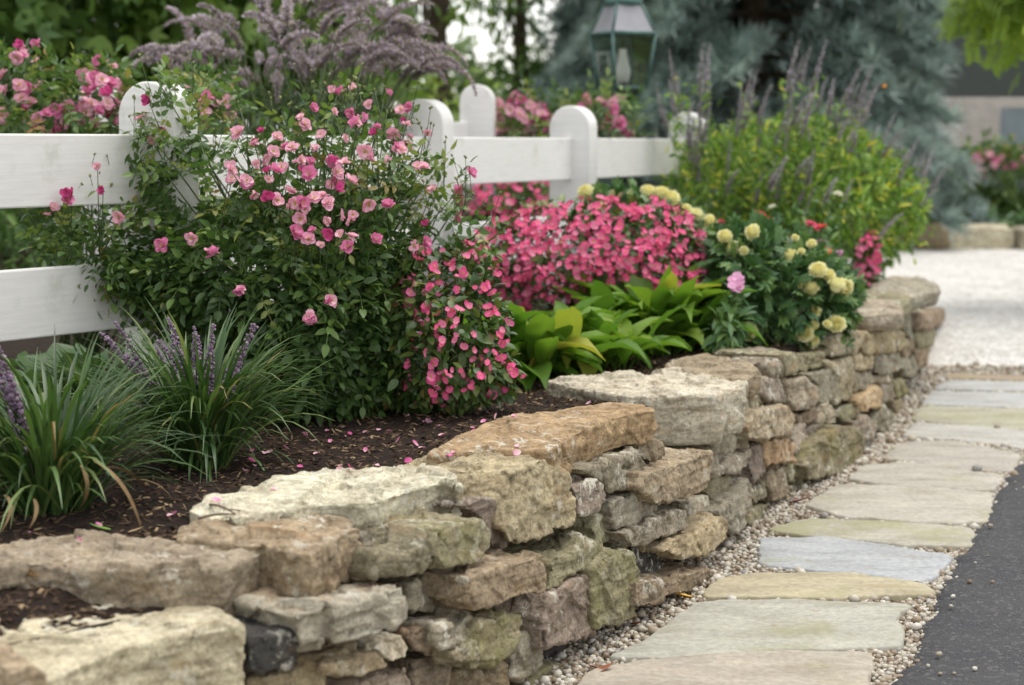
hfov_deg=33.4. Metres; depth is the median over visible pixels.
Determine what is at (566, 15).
tree
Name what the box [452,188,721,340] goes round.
begonia
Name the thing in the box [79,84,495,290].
board fence
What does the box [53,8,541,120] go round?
wood
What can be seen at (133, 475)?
dead leaf
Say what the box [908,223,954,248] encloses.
boulder
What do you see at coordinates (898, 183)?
salvia
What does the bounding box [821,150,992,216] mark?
shrub
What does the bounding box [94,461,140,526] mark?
dead leaf
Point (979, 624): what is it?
asphalt road
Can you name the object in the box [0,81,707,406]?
board fence
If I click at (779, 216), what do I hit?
zinnia
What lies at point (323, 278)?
rose bush
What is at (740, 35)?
spruce tree
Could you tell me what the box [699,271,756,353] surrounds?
zinnia
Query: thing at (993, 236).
edging stone
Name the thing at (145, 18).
maple tree
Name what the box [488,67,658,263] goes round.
rose bush
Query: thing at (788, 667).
flagstone
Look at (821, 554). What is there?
flagstone
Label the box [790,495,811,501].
fallen leaf
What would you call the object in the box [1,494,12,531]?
dead leaf
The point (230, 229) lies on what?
shrub
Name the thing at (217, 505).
twig
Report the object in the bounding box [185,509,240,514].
twig
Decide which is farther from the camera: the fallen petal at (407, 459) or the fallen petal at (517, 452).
the fallen petal at (407, 459)
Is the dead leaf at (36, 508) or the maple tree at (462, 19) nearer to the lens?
the dead leaf at (36, 508)
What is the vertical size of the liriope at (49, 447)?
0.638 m
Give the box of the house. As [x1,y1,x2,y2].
[870,0,1023,96]
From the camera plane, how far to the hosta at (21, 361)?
6.27 m
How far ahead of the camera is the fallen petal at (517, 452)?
4.58 m
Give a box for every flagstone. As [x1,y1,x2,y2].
[577,650,873,684]
[609,598,911,662]
[703,572,936,602]
[757,536,953,582]
[768,518,975,550]
[805,484,993,525]
[848,462,1003,492]
[881,440,1019,472]
[901,422,1023,451]
[911,406,1023,429]
[923,391,1023,408]
[934,380,1023,391]
[946,373,1023,381]
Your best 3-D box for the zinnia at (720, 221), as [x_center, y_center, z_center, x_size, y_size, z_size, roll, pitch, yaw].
[1.270,-0.452,9.421,0.477,0.561,0.450,0,7,0]
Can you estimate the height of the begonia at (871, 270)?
0.458 m
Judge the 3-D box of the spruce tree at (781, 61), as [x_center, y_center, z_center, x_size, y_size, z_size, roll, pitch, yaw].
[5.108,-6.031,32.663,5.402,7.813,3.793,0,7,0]
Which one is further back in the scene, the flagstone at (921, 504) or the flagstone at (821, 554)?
the flagstone at (921, 504)
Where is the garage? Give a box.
[862,97,1023,191]
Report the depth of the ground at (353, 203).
34.48 m
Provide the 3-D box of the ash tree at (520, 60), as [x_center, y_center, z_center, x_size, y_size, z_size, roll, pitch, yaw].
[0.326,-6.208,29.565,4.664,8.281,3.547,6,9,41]
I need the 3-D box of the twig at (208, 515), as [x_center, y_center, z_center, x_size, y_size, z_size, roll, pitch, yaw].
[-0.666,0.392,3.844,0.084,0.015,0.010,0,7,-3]
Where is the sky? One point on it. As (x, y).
(454, 30)
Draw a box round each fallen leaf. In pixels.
[90,523,110,529]
[592,662,613,671]
[676,592,691,597]
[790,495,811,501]
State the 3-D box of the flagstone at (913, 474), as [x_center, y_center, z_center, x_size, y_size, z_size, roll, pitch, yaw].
[1.736,0.568,7.129,0.608,0.040,0.529,3,7,23]
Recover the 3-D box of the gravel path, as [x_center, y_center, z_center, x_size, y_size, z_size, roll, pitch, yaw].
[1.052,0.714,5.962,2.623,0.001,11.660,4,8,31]
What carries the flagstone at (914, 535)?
on the gravel path
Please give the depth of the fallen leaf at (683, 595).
5.21 m
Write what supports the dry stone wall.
on the ground at (353, 203)
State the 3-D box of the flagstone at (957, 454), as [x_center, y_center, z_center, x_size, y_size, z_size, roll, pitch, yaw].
[1.976,0.512,7.605,0.584,0.041,0.716,3,7,23]
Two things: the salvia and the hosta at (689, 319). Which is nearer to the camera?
the hosta at (689, 319)
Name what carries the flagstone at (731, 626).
on the gravel path
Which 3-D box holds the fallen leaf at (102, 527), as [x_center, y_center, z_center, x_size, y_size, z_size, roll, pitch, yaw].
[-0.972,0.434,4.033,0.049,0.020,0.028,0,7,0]
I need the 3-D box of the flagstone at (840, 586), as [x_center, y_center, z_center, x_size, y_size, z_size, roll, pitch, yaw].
[0.950,0.775,5.357,0.732,0.041,0.314,0,7,0]
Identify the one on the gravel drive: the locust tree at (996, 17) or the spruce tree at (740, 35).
the locust tree at (996, 17)
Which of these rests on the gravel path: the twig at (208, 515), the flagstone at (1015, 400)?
the flagstone at (1015, 400)
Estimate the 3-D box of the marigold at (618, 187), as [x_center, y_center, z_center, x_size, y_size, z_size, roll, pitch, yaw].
[0.699,-0.470,8.765,0.953,0.781,0.787,0,7,0]
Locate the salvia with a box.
[646,40,949,277]
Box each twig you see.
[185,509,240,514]
[198,513,234,519]
[209,503,235,514]
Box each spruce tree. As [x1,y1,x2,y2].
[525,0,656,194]
[537,0,1001,247]
[683,0,891,201]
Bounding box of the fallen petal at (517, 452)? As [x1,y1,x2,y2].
[513,449,520,454]
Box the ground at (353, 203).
[5,192,733,240]
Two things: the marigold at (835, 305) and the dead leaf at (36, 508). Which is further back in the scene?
the marigold at (835, 305)
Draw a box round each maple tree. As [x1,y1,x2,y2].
[0,0,228,248]
[7,0,343,215]
[114,0,468,203]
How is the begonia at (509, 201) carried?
on the garden bed
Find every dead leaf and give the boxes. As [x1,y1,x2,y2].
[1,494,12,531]
[29,499,38,528]
[79,465,89,508]
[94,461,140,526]
[111,467,146,488]
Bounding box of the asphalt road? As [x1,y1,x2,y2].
[891,462,1023,684]
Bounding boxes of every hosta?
[0,343,114,393]
[419,293,649,390]
[528,259,768,356]
[549,300,691,374]
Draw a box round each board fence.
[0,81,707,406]
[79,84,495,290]
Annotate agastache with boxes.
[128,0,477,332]
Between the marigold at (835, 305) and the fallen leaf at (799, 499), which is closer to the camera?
the fallen leaf at (799, 499)
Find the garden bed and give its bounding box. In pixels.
[0,241,801,627]
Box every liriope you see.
[0,324,234,529]
[6,327,178,436]
[48,296,356,483]
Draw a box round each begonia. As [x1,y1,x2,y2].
[365,226,528,416]
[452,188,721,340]
[454,181,549,291]
[848,226,887,288]
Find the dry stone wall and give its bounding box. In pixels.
[0,276,944,684]
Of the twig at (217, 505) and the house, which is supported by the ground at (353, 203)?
the house
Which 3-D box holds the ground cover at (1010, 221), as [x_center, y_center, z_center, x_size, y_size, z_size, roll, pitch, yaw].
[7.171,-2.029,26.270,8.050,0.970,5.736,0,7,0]
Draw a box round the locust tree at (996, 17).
[899,0,1023,94]
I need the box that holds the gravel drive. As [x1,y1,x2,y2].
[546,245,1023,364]
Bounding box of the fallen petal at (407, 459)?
[404,457,411,462]
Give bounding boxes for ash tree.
[344,0,527,108]
[450,0,561,127]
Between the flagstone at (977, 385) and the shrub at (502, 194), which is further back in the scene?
the shrub at (502, 194)
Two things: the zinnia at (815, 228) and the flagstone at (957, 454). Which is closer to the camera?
the flagstone at (957, 454)
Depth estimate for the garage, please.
46.27 m
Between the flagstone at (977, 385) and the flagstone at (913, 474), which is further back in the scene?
the flagstone at (977, 385)
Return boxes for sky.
[24,0,817,110]
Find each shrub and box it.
[0,122,263,269]
[202,193,397,284]
[364,67,538,221]
[385,108,601,216]
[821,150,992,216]
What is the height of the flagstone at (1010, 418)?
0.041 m
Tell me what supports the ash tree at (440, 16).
on the far bed
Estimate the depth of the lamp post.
11.18 m
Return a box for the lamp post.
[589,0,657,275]
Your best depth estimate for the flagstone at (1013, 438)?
8.13 m
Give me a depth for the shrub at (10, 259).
10.58 m
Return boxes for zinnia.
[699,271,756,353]
[718,210,772,260]
[768,190,852,256]
[778,220,858,311]
[845,265,866,305]
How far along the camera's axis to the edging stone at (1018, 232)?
22.76 m
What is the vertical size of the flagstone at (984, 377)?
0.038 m
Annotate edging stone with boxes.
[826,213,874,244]
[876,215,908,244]
[948,223,1015,248]
[1013,226,1023,249]
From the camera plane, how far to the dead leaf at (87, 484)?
4.05 m
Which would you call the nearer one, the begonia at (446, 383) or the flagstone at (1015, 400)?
the begonia at (446, 383)
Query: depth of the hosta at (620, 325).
6.86 m
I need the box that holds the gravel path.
[552,365,1017,684]
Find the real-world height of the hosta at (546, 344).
0.391 m
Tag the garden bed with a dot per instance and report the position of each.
(12, 349)
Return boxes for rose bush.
[0,37,257,364]
[13,51,519,425]
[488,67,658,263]
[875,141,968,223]
[950,127,1023,220]
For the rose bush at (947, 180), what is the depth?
24.83 m
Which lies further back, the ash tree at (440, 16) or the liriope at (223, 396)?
the ash tree at (440, 16)
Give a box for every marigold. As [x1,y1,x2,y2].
[558,175,737,278]
[686,207,869,358]
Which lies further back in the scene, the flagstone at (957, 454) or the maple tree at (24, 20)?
the maple tree at (24, 20)
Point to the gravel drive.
(981, 299)
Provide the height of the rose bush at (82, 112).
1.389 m
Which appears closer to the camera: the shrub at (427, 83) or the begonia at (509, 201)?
the begonia at (509, 201)
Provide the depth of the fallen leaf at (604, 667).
4.49 m
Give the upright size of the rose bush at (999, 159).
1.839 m
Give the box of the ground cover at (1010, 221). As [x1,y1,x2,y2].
[710,183,1023,231]

